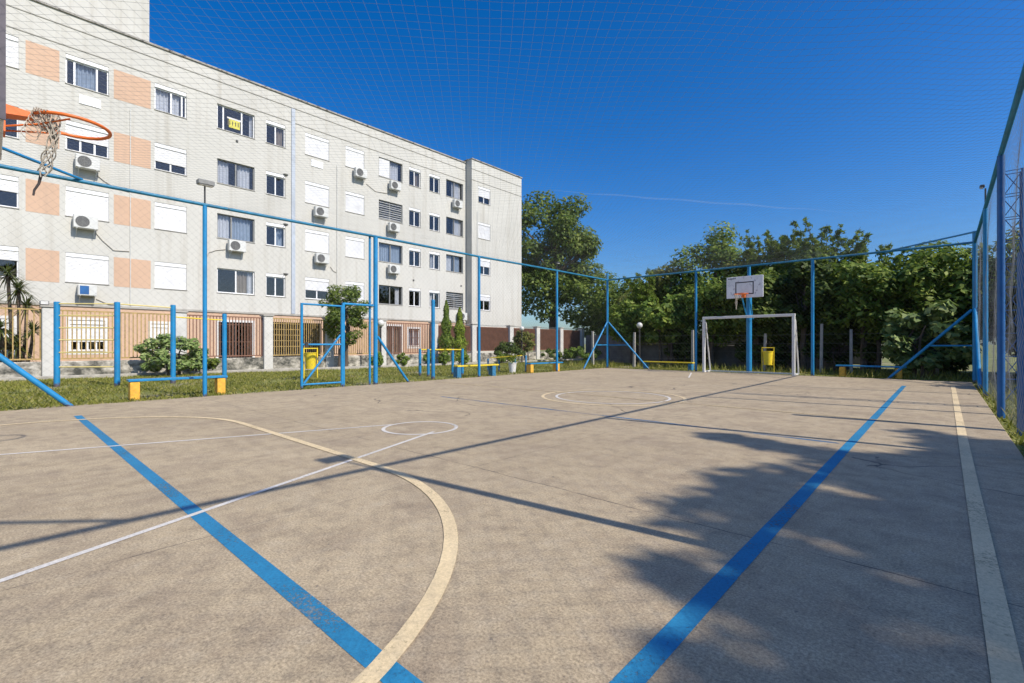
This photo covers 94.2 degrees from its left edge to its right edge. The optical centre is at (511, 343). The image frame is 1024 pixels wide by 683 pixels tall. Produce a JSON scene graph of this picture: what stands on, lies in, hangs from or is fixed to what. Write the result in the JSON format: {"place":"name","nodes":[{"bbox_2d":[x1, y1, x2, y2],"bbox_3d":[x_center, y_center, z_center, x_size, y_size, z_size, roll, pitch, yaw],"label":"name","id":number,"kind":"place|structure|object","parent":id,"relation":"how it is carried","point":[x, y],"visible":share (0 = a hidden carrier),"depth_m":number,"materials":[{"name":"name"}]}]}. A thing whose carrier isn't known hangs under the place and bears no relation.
{"place":"outdoors","nodes":[
{"label":"outdoors","id":0,"kind":"place"},
{"bbox_2d":[0,0,521,361],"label":"apartment building","id":1,"kind":"structure","parent":0,"point":[239,102],"depth_m":22.39,"materials":[{"name":"white paint"}]},
{"bbox_2d":[0,174,19,208],"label":"window","id":2,"kind":"structure","parent":1,"relation":"in","point":[14,182],"depth_m":17.69,"materials":[{"name":"white glass"}]},
{"bbox_2d":[0,245,19,278],"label":"window","id":3,"kind":"structure","parent":1,"relation":"in","point":[8,254],"depth_m":17.68,"materials":[{"name":"white glass"}]},
{"bbox_2d":[5,107,18,138],"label":"window","id":4,"kind":"structure","parent":1,"relation":"in","point":[9,121],"depth_m":18.73,"materials":[{"name":"white glass"}]},
{"bbox_2d":[6,34,19,69],"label":"window","id":5,"kind":"structure","parent":1,"relation":"in","point":[13,42],"depth_m":17.62,"materials":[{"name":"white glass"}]},
{"bbox_2d":[73,214,97,238],"bbox_3d":[-16.979,-4.670,18.927,0.395,0.820,0.740,0,0,42],"label":"air conditioner","id":6,"kind":"object","parent":1,"relation":"attached to","point":[86,224],"visible":0.99,"depth_m":18.81,"materials":[{"name":"grey metal"}]},
{"bbox_2d":[77,284,96,304],"bbox_3d":[-16.925,-1.944,18.931,0.454,0.751,0.560,0,0,42],"label":"air conditioner","id":7,"kind":"object","parent":1,"relation":"attached to","point":[88,289],"visible":0.98,"depth_m":18.77,"materials":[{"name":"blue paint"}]},
{"bbox_2d":[65,120,108,158],"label":"window","id":8,"kind":"structure","parent":1,"relation":"in","point":[80,131],"depth_m":19.37,"materials":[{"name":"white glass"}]},
{"bbox_2d":[65,186,108,221],"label":"window","id":9,"kind":"structure","parent":1,"relation":"in","point":[90,204],"depth_m":19.16,"materials":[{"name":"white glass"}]},
{"bbox_2d":[65,252,108,284],"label":"window","id":10,"kind":"structure","parent":1,"relation":"in","point":[96,270],"depth_m":19.14,"materials":[{"name":"white glass"}]},
{"bbox_2d":[66,317,107,354],"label":"window","id":11,"kind":"structure","parent":1,"relation":"in","point":[74,318],"depth_m":19.21,"materials":[{"name":"white glass"}]},
{"bbox_2d":[75,153,99,179],"bbox_3d":[-16.939,-7.050,18.971,0.395,0.820,0.740,0,0,42],"label":"air conditioner","id":12,"kind":"object","parent":1,"relation":"attached to","point":[89,160],"visible":0.91,"depth_m":18.85,"materials":[{"name":"grey metal"}]},
{"bbox_2d":[66,54,108,95],"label":"window","id":13,"kind":"structure","parent":1,"relation":"in","point":[73,70],"depth_m":19.37,"materials":[{"name":"clear glass"}]},
{"bbox_2d":[148,321,169,351],"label":"window","id":14,"kind":"structure","parent":1,"relation":"in","point":[162,322],"depth_m":20.86,"materials":[{"name":"white glass"}]},
{"bbox_2d":[154,83,186,118],"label":"window","id":15,"kind":"structure","parent":1,"relation":"in","point":[174,94],"depth_m":21.28,"materials":[{"name":"white glass"}]},
{"bbox_2d":[155,143,185,175],"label":"window","id":16,"kind":"structure","parent":1,"relation":"in","point":[163,165],"depth_m":21.35,"materials":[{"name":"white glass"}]},
{"bbox_2d":[154,202,186,233],"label":"window","id":17,"kind":"structure","parent":1,"relation":"in","point":[175,224],"depth_m":21.21,"materials":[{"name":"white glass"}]},
{"bbox_2d":[154,261,186,290],"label":"window","id":18,"kind":"structure","parent":1,"relation":"in","point":[175,281],"depth_m":21.21,"materials":[{"name":"white glass"}]},
{"bbox_2d":[217,104,253,138],"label":"window","id":19,"kind":"structure","parent":1,"relation":"in","point":[222,116],"depth_m":23.86,"materials":[{"name":"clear glass"}]},
{"bbox_2d":[217,159,253,190],"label":"window","id":20,"kind":"structure","parent":1,"relation":"in","point":[235,171],"depth_m":23.56,"materials":[{"name":"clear glass"}]},
{"bbox_2d":[217,213,253,242],"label":"window","id":21,"kind":"structure","parent":1,"relation":"in","point":[238,231],"depth_m":23.36,"materials":[{"name":"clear glass"}]},
{"bbox_2d":[216,320,254,357],"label":"window","id":22,"kind":"structure","parent":1,"relation":"in","point":[217,320],"depth_m":24.43,"materials":[{"name":"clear glass"}]},
{"bbox_2d":[217,268,254,295],"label":"window","id":23,"kind":"structure","parent":1,"relation":"in","point":[227,285],"depth_m":23.85,"materials":[{"name":"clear glass"}]},
{"bbox_2d":[228,239,245,258],"bbox_3d":[-13.303,-4.550,22.963,0.395,0.820,0.740,0,0,42],"label":"air conditioner","id":24,"kind":"object","parent":1,"relation":"attached to","point":[236,244],"visible":0.94,"depth_m":22.83,"materials":[{"name":"grey metal"}]},
{"bbox_2d":[266,120,285,148],"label":"window","id":25,"kind":"structure","parent":1,"relation":"in","point":[271,128],"depth_m":24.90,"materials":[{"name":"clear glass"}]},
{"bbox_2d":[266,171,285,197],"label":"window","id":26,"kind":"structure","parent":1,"relation":"in","point":[280,184],"depth_m":25.59,"materials":[{"name":"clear glass"}]},
{"bbox_2d":[266,222,285,247],"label":"window","id":27,"kind":"structure","parent":1,"relation":"in","point":[270,233],"depth_m":24.90,"materials":[{"name":"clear glass"}]},
{"bbox_2d":[266,273,285,297],"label":"window","id":28,"kind":"structure","parent":1,"relation":"in","point":[270,277],"depth_m":25.68,"materials":[{"name":"clear glass"}]},
{"bbox_2d":[273,322,319,356],"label":"window","id":29,"kind":"structure","parent":1,"relation":"in","point":[292,324],"depth_m":26.82,"materials":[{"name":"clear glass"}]},
{"bbox_2d":[305,229,328,253],"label":"window","id":30,"kind":"structure","parent":1,"relation":"in","point":[319,244],"depth_m":26.14,"materials":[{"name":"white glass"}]},
{"bbox_2d":[305,277,328,299],"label":"window","id":31,"kind":"structure","parent":1,"relation":"in","point":[311,284],"depth_m":26.35,"materials":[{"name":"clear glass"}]},
{"bbox_2d":[305,133,329,161],"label":"window","id":32,"kind":"structure","parent":1,"relation":"in","point":[320,149],"depth_m":26.15,"materials":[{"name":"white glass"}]},
{"bbox_2d":[305,181,329,207],"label":"window","id":33,"kind":"structure","parent":1,"relation":"in","point":[314,192],"depth_m":26.14,"materials":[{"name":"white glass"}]},
{"bbox_2d":[345,236,363,258],"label":"window","id":34,"kind":"structure","parent":1,"relation":"in","point":[356,247],"depth_m":27.82,"materials":[{"name":"white plastic"}]},
{"bbox_2d":[346,146,363,168],"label":"window","id":35,"kind":"structure","parent":1,"relation":"in","point":[350,152],"depth_m":27.82,"materials":[{"name":"white plastic"}]},
{"bbox_2d":[345,191,364,215],"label":"window","id":36,"kind":"structure","parent":1,"relation":"in","point":[354,198],"depth_m":27.82,"materials":[{"name":"white plastic"}]},
{"bbox_2d":[379,157,401,182],"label":"window","id":37,"kind":"structure","parent":1,"relation":"in","point":[383,163],"depth_m":29.74,"materials":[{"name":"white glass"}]},
{"bbox_2d":[379,200,402,223],"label":"window","id":38,"kind":"structure","parent":1,"relation":"in","point":[382,204],"depth_m":30.17,"materials":[{"name":"grey metal"}]},
{"bbox_2d":[379,242,402,264],"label":"window","id":39,"kind":"structure","parent":1,"relation":"in","point":[394,250],"depth_m":29.77,"materials":[{"name":"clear glass"}]},
{"bbox_2d":[379,285,402,305],"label":"window","id":40,"kind":"structure","parent":1,"relation":"in","point":[385,291],"depth_m":31.07,"materials":[{"name":"clear glass"}]},
{"bbox_2d":[386,324,402,354],"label":"window","id":41,"kind":"structure","parent":1,"relation":"in","point":[387,324],"depth_m":30.06,"materials":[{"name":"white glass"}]},
{"bbox_2d":[409,288,419,306],"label":"window","id":42,"kind":"structure","parent":1,"relation":"in","point":[413,300],"depth_m":31.75,"materials":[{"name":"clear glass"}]},
{"bbox_2d":[409,167,420,188],"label":"window","id":43,"kind":"structure","parent":1,"relation":"in","point":[414,176],"depth_m":31.31,"materials":[{"name":"clear glass"}]},
{"bbox_2d":[409,207,420,227],"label":"window","id":44,"kind":"structure","parent":1,"relation":"in","point":[413,216],"depth_m":31.75,"materials":[{"name":"clear glass"}]},
{"bbox_2d":[409,248,420,267],"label":"window","id":45,"kind":"structure","parent":1,"relation":"in","point":[413,260],"depth_m":31.75,"materials":[{"name":"clear glass"}]},
{"bbox_2d":[429,251,439,269],"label":"window","id":46,"kind":"structure","parent":1,"relation":"in","point":[434,256],"depth_m":32.31,"materials":[{"name":"clear glass"}]},
{"bbox_2d":[446,217,461,236],"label":"window","id":47,"kind":"structure","parent":1,"relation":"in","point":[450,224],"depth_m":34.07,"materials":[{"name":"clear glass"}]},
{"bbox_2d":[446,292,461,309],"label":"window","id":48,"kind":"structure","parent":1,"relation":"in","point":[453,298],"depth_m":33.99,"materials":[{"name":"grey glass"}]},
{"bbox_2d":[446,179,462,200],"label":"window","id":49,"kind":"structure","parent":1,"relation":"in","point":[452,194],"depth_m":33.93,"materials":[{"name":"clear glass"}]},
{"bbox_2d":[446,254,463,273],"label":"window","id":50,"kind":"structure","parent":1,"relation":"in","point":[451,267],"depth_m":33.73,"materials":[{"name":"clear glass"}]},
{"bbox_2d":[478,222,489,240],"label":"window","id":51,"kind":"structure","parent":1,"relation":"in","point":[480,225],"depth_m":34.76,"materials":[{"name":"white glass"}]},
{"bbox_2d":[478,186,490,205],"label":"window","id":52,"kind":"structure","parent":1,"relation":"in","point":[484,192],"depth_m":34.99,"materials":[{"name":"white glass"}]},
{"bbox_2d":[0,305,584,377],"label":"perimeter wall","id":53,"kind":"structure","parent":0,"point":[491,335],"depth_m":20.21,"materials":[{"name":"stone"}]},
{"bbox_2d":[0,344,1023,457],"bbox_3d":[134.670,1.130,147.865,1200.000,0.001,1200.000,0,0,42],"label":"ground","id":54,"kind":"structure","parent":0,"point":[883,368],"depth_m":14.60,"materials":[{"name":"green plant"}]},
{"bbox_2d":[0,263,41,361],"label":"dracaena plant","id":55,"kind":"object","parent":54,"relation":"on","point":[18,290],"visible":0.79,"depth_m":15.94,"materials":[{"name":"green plant"}]},
{"bbox_2d":[53,302,226,386],"bbox_3d":[-10.156,0.040,13.220,3.893,2.280,0.927,0,0,-35],"label":"climbing frame","id":56,"kind":"object","parent":54,"relation":"on","point":[57,339],"visible":0.84,"depth_m":12.50,"materials":[{"name":"blue paint"}]},
{"bbox_2d":[133,333,208,375],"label":"leafy shrub","id":57,"kind":"object","parent":54,"relation":"on","point":[195,354],"visible":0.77,"depth_m":16.53,"materials":[{"name":"green plant"}]},
{"bbox_2d":[126,375,227,399],"bbox_3d":[-7.119,0.926,10.190,0.260,0.413,1.761,0,0,44],"label":"bench","id":58,"kind":"object","parent":54,"relation":"on","point":[134,385],"visible":0.83,"depth_m":9.88,"materials":[{"name":"blue paint"}]},
{"bbox_2d":[0,358,604,380],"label":"kerb","id":59,"kind":"structure","parent":54,"relation":"on","point":[142,374],"depth_m":18.55,"materials":[{"name":"concrete"}]},
{"bbox_2d":[0,146,607,406],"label":"court fence","id":60,"kind":"object","parent":54,"relation":"on","point":[38,383],"visible":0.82,"depth_m":11.68,"materials":[{"name":"blue metal"}]},
{"bbox_2d":[0,174,606,406],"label":"side net","id":61,"kind":"object","parent":60,"relation":"attached to","point":[274,304],"visible":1,"depth_m":10.51,"materials":[{"name":"blue metal"}]},
{"bbox_2d":[3,0,1023,278],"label":"overhead net","id":62,"kind":"object","parent":60,"relation":"attached to","point":[677,224],"visible":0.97,"depth_m":6.69,"materials":[{"name":"blue fabric"}]},
{"bbox_2d":[303,348,317,377],"bbox_3d":[-6.484,0.630,15.306,0.369,1.000,0.369,0,0,15],"label":"litter bin","id":63,"kind":"object","parent":54,"relation":"on","point":[310,357],"visible":0.98,"depth_m":15.20,"materials":[{"name":"yellow metal"}]},
{"bbox_2d":[318,284,372,366],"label":"broadleaf tree","id":64,"kind":"object","parent":54,"relation":"on","point":[350,319],"visible":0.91,"depth_m":21.67,"materials":[{"name":"green plant"}]},
{"bbox_2d":[431,300,434,379],"bbox_3d":[-2.492,-0.107,15.011,0.120,2.575,0.120,0,0,42],"label":"exercise post","id":65,"kind":"object","parent":54,"relation":"on","point":[433,340],"visible":0.87,"depth_m":14.96,"materials":[{"name":"metal"}]},
{"bbox_2d":[419,349,463,376],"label":"parallel bars","id":66,"kind":"object","parent":54,"relation":"on","point":[452,360],"visible":0.73,"depth_m":16.68,"materials":[{"name":"blue paint"}]},
{"bbox_2d":[436,300,455,359],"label":"pointed conifer","id":67,"kind":"object","parent":54,"relation":"on","point":[446,330],"visible":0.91,"depth_m":25.76,"materials":[{"name":"green plant"}]},
{"bbox_2d":[449,307,470,362],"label":"pointed conifer","id":68,"kind":"object","parent":54,"relation":"on","point":[459,331],"visible":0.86,"depth_m":26.06,"materials":[{"name":"green plant"}]},
{"bbox_2d":[453,364,498,377],"bbox_3d":[-1.206,0.926,16.275,1.771,0.413,0.260,0,0,-41],"label":"bench","id":69,"kind":"object","parent":54,"relation":"on","point":[491,370],"visible":0.9,"depth_m":15.94,"materials":[{"name":"yellow paint"}]},
{"bbox_2d":[494,341,525,360],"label":"dark shrub","id":70,"kind":"object","parent":54,"relation":"on","point":[513,350],"visible":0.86,"depth_m":27.78,"materials":[{"name":"green plant"}]},
{"bbox_2d":[0,368,1023,682],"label":"court slab","id":71,"kind":"structure","parent":54,"relation":"on","point":[602,546],"depth_m":2.75,"materials":[{"name":"concrete"}]},
{"bbox_2d":[0,0,111,195],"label":"basketball hoop","id":72,"kind":"object","parent":71,"relation":"on","point":[7,111],"visible":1,"depth_m":3.45,"materials":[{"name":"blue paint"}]},
{"bbox_2d":[0,424,391,454],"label":"white key line","id":73,"kind":"object","parent":71,"relation":"on","point":[179,440],"visible":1,"depth_m":5.24,"materials":[{"name":"paint"}]},
{"bbox_2d":[0,432,432,581],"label":"white key line","id":74,"kind":"object","parent":71,"relation":"on","point":[103,545],"visible":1,"depth_m":2.85,"materials":[{"name":"paint"}]},
{"bbox_2d":[3,416,457,682],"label":"yellow goal area line","id":75,"kind":"object","parent":71,"relation":"on","point":[378,667],"visible":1,"depth_m":2.17,"materials":[{"name":"paint"}]},
{"bbox_2d":[74,415,422,682],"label":"blue volleyball baseline","id":76,"kind":"object","parent":71,"relation":"on","point":[360,648],"visible":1,"depth_m":2.18,"materials":[{"name":"paint"}]},
{"bbox_2d":[541,390,686,405],"bbox_3d":[2.027,1.076,9.651,2.865,0.001,2.865,0,0,42],"label":"yellow centre circle","id":77,"kind":"object","parent":71,"relation":"on","point":[684,398],"visible":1,"depth_m":8.85,"materials":[{"name":"paint"}]},
{"bbox_2d":[702,314,798,375],"bbox_3d":[8.569,0.035,17.201,3.085,2.090,0.705,0,0,42],"label":"football goal","id":78,"kind":"object","parent":71,"relation":"on","point":[705,333],"visible":0.98,"depth_m":17.04,"materials":[{"name":"white metal"}]},
{"bbox_2d":[609,386,905,682],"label":"blue volleyball sideline","id":79,"kind":"object","parent":71,"relation":"on","point":[695,609],"visible":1,"depth_m":2.10,"materials":[{"name":"paint"}]},
{"bbox_2d":[951,386,1023,682],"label":"yellow sideline","id":80,"kind":"object","parent":71,"relation":"on","point":[1005,663],"visible":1,"depth_m":2.11,"materials":[{"name":"paint"}]},
{"bbox_2d":[512,331,535,360],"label":"tall shrub","id":81,"kind":"object","parent":54,"relation":"on","point":[517,339],"visible":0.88,"depth_m":28.70,"materials":[{"name":"green plant"}]},
{"bbox_2d":[521,190,605,351],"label":"broadleaf tree","id":82,"kind":"object","parent":54,"relation":"on","point":[552,238],"visible":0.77,"depth_m":40.22,"materials":[{"name":"green plant"}]},
{"bbox_2d":[563,346,601,362],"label":"shrub","id":83,"kind":"object","parent":54,"relation":"on","point":[576,352],"visible":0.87,"depth_m":26.38,"materials":[{"name":"green plant"}]},
{"bbox_2d":[558,271,625,337],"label":"broadleaf tree","id":84,"kind":"object","parent":54,"relation":"on","point":[588,315],"visible":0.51,"depth_m":38.84,"materials":[{"name":"green plant"}]},
{"bbox_2d":[592,280,630,344],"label":"broadleaf tree","id":85,"kind":"object","parent":54,"relation":"on","point":[621,290],"visible":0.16,"depth_m":36.10,"materials":[{"name":"green plant"}]},
{"bbox_2d":[604,298,651,363],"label":"broadleaf tree","id":86,"kind":"object","parent":54,"relation":"on","point":[623,323],"visible":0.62,"depth_m":25.80,"materials":[{"name":"green plant"}]},
{"bbox_2d":[623,267,656,344],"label":"feathery tree","id":87,"kind":"object","parent":54,"relation":"on","point":[641,293],"visible":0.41,"depth_m":27.40,"materials":[{"name":"green plant"}]},
{"bbox_2d":[632,293,699,364],"bbox_3d":[8.113,-0.728,24.652,3.364,3.822,3.551,0,0,2],"label":"broadleaf tree","id":88,"kind":"object","parent":54,"relation":"on","point":[671,333],"visible":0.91,"depth_m":23.96,"materials":[{"name":"green plant"}]},
{"bbox_2d":[644,261,703,344],"bbox_3d":[9.838,-2.040,29.673,4.085,6.459,4.792,0,0,42],"label":"broadleaf tree","id":89,"kind":"object","parent":54,"relation":"on","point":[659,280],"visible":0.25,"depth_m":28.63,"materials":[{"name":"green plant"}]},
{"bbox_2d":[663,331,707,365],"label":"undergrowth bush","id":90,"kind":"object","parent":54,"relation":"on","point":[679,348],"visible":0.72,"depth_m":23.93,"materials":[{"name":"green plant"}]},
{"bbox_2d":[660,220,746,343],"bbox_3d":[11.730,-2.968,27.823,5.757,8.341,5.950,0,0,42],"label":"broadleaf tree","id":91,"kind":"object","parent":54,"relation":"on","point":[713,255],"visible":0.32,"depth_m":27.30,"materials":[{"name":"green plant"}]},
{"bbox_2d":[681,275,741,366],"bbox_3d":[9.805,-1.102,23.182,3.116,4.586,3.571,0,0,42],"label":"hedge bush","id":92,"kind":"object","parent":54,"relation":"on","point":[715,330],"visible":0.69,"depth_m":22.63,"materials":[{"name":"green plant"}]},
{"bbox_2d":[610,345,848,369],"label":"wall","id":93,"kind":"structure","parent":54,"relation":"on","point":[646,350],"depth_m":23.88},
{"bbox_2d":[586,334,881,364],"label":"boundary wall","id":94,"kind":"structure","parent":54,"relation":"on","point":[856,360],"depth_m":36.53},
{"bbox_2d":[727,267,762,370],"bbox_3d":[8.434,-0.870,17.277,1.012,4.100,1.256,0,0,3],"label":"basketball hoop","id":95,"kind":"object","parent":54,"relation":"on","point":[748,287],"visible":0.96,"depth_m":17.39,"materials":[{"name":"blue paint"}]},
{"bbox_2d":[717,248,785,344],"bbox_3d":[13.417,-1.978,25.458,4.976,6.340,4.976,0,0,42],"label":"broadleaf tree","id":96,"kind":"object","parent":54,"relation":"on","point":[741,271],"visible":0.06,"depth_m":25.56,"materials":[{"name":"green plant"}]},
{"bbox_2d":[715,267,793,368],"bbox_3d":[11.047,-1.089,21.459,3.080,4.547,2.954,0,0,-34],"label":"hedge bush","id":97,"kind":"object","parent":54,"relation":"on","point":[764,302],"visible":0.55,"depth_m":20.80,"materials":[{"name":"green plant"}]},
{"bbox_2d":[738,229,789,275],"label":"feathery tree","id":98,"kind":"object","parent":54,"relation":"on","point":[756,259],"visible":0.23,"depth_m":24.49,"materials":[{"name":"green plant"}]},
{"bbox_2d":[591,324,939,375],"bbox_3d":[9.342,0.206,20.338,13.378,1.952,0.486,0,0,37],"label":"wire fence","id":99,"kind":"object","parent":54,"relation":"on","point":[692,335],"visible":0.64,"depth_m":19.64,"materials":[{"name":"metal"}]},
{"bbox_2d":[733,336,798,368],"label":"undergrowth bush","id":100,"kind":"object","parent":54,"relation":"on","point":[741,352],"visible":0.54,"depth_m":21.49,"materials":[{"name":"green plant"}]},
{"bbox_2d":[761,347,773,371],"bbox_3d":[9.770,0.630,18.153,0.369,1.000,0.369,0,0,-21],"label":"litter bin","id":101,"kind":"object","parent":54,"relation":"on","point":[766,359],"visible":0.96,"depth_m":18.07,"materials":[{"name":"yellow metal"}]},
{"bbox_2d":[763,229,800,344],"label":"feathery tree","id":102,"kind":"object","parent":54,"relation":"on","point":[771,254],"visible":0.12,"depth_m":23.77,"materials":[{"name":"green plant"}]},
{"bbox_2d":[608,231,975,378],"bbox_3d":[8.842,-0.876,17.488,1.737,4.113,12.118,0,0,-40],"label":"court fence","id":103,"kind":"object","parent":54,"relation":"on","point":[909,360],"visible":0.8,"depth_m":16.17,"materials":[{"name":"blue metal"}]},
{"bbox_2d":[608,246,971,378],"bbox_3d":[8.784,-0.910,17.605,11.981,3.921,0.061,0,0,42],"label":"end net","id":104,"kind":"object","parent":103,"relation":"attached to","point":[798,315],"visible":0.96,"depth_m":16.39,"materials":[{"name":"blue metal"}]},
{"bbox_2d":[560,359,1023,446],"bbox_3d":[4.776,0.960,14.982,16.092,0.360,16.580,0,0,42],"label":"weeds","id":105,"kind":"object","parent":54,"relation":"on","point":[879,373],"visible":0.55,"depth_m":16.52,"materials":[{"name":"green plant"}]},
{"bbox_2d":[776,237,819,308],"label":"feathery tree","id":106,"kind":"object","parent":54,"relation":"on","point":[788,252],"visible":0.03,"depth_m":23.23,"materials":[{"name":"green plant"}]},
{"bbox_2d":[779,242,841,344],"bbox_3d":[14.861,-1.914,23.404,4.682,6.193,4.083,0,0,10],"label":"broadleaf tree","id":107,"kind":"object","parent":54,"relation":"on","point":[789,335],"visible":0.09,"depth_m":22.64,"materials":[{"name":"green plant"}]},
{"bbox_2d":[772,249,858,369],"bbox_3d":[12.665,-1.398,20.057,3.472,5.167,3.360,0,0,42],"label":"hedge bush","id":108,"kind":"object","parent":54,"relation":"on","point":[798,284],"visible":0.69,"depth_m":19.61,"materials":[{"name":"green plant"}]},
{"bbox_2d":[789,217,863,310],"bbox_3d":[14.880,-2.465,22.549,2.877,7.092,2.324,0,0,42],"label":"feathery tree","id":109,"kind":"object","parent":54,"relation":"on","point":[823,233],"visible":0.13,"depth_m":22.42,"materials":[{"name":"green plant"}]},
{"bbox_2d":[799,332,883,370],"bbox_3d":[13.701,0.296,19.706,3.039,1.771,1.816,0,0,42],"label":"undergrowth bush","id":110,"kind":"object","parent":54,"relation":"on","point":[834,346],"visible":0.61,"depth_m":19.67,"materials":[{"name":"green plant"}]},
{"bbox_2d":[827,232,872,345],"bbox_3d":[15.832,-2.105,22.277,2.059,6.372,2.979,0,0,42],"label":"feathery tree","id":111,"kind":"object","parent":54,"relation":"on","point":[862,243],"visible":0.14,"depth_m":21.29,"materials":[{"name":"green plant"}]},
{"bbox_2d":[816,259,920,371],"bbox_3d":[14.071,-1.109,18.614,3.432,4.595,3.368,0,0,12],"label":"hedge bush","id":112,"kind":"object","parent":54,"relation":"on","point":[864,333],"visible":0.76,"depth_m":18.00,"materials":[{"name":"green plant"}]},
{"bbox_2d":[835,365,906,378],"bbox_3d":[11.747,0.926,15.609,1.850,0.413,0.260,0,0,42],"label":"bench","id":113,"kind":"object","parent":54,"relation":"on","point":[843,373],"visible":0.69,"depth_m":15.69,"materials":[{"name":"blue paint"}]},
{"bbox_2d":[842,243,908,276],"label":"feathery tree","id":114,"kind":"object","parent":54,"relation":"on","point":[887,262],"visible":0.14,"depth_m":20.73,"materials":[{"name":"green plant"}]},
{"bbox_2d":[879,299,981,377],"bbox_3d":[13.771,-0.139,15.753,2.583,2.649,1.950,0,0,42],"label":"broadleaf shrub","id":115,"kind":"object","parent":54,"relation":"on","point":[932,356],"visible":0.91,"depth_m":15.60,"materials":[{"name":"green plant"}]},
{"bbox_2d":[873,240,1013,374],"bbox_3d":[15.490,-1.275,17.288,4.007,4.921,3.413,0,0,42],"label":"hedge bush","id":116,"kind":"object","parent":54,"relation":"on","point":[925,275],"visible":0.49,"depth_m":16.59,"materials":[{"name":"green plant"}]},
{"bbox_2d":[909,333,979,373],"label":"undergrowth bush","id":117,"kind":"object","parent":54,"relation":"on","point":[954,367],"visible":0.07,"depth_m":16.87,"materials":[{"name":"green plant"}]},
{"bbox_2d":[895,241,995,368],"bbox_3d":[17.046,-1.525,18.980,4.509,5.470,4.361,0,0,-19],"label":"broadleaf tree","id":118,"kind":"object","parent":54,"relation":"on","point":[906,263],"visible":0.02,"depth_m":18.48,"materials":[{"name":"green plant"}]},
{"bbox_2d":[959,239,1018,376],"bbox_3d":[16.743,-1.145,15.344,3.523,4.671,3.626,0,0,42],"label":"hedge bush","id":119,"kind":"object","parent":54,"relation":"on","point":[1009,259],"visible":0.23,"depth_m":15.34,"materials":[{"name":"green plant"}]},
{"bbox_2d":[972,63,1023,435],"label":"court fence","id":120,"kind":"object","parent":54,"relation":"on","point":[998,172],"visible":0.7,"depth_m":7.21,"materials":[{"name":"blue metal"}]},
{"bbox_2d":[975,92,1023,433],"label":"side net","id":121,"kind":"object","parent":120,"relation":"attached to","point":[1011,272],"visible":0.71,"depth_m":6.83,"materials":[{"name":"blue metal"}]},
{"bbox_2d":[1005,168,1023,400],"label":"lattice mast","id":122,"kind":"object","parent":54,"relation":"on","point":[1022,214],"visible":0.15,"depth_m":7.89,"materials":[{"name":"metal"}]},
{"bbox_2d":[149,0,1023,344],"label":"sky","id":123,"kind":"structure","parent":0,"point":[482,21],"materials":[{"name":"blue"}]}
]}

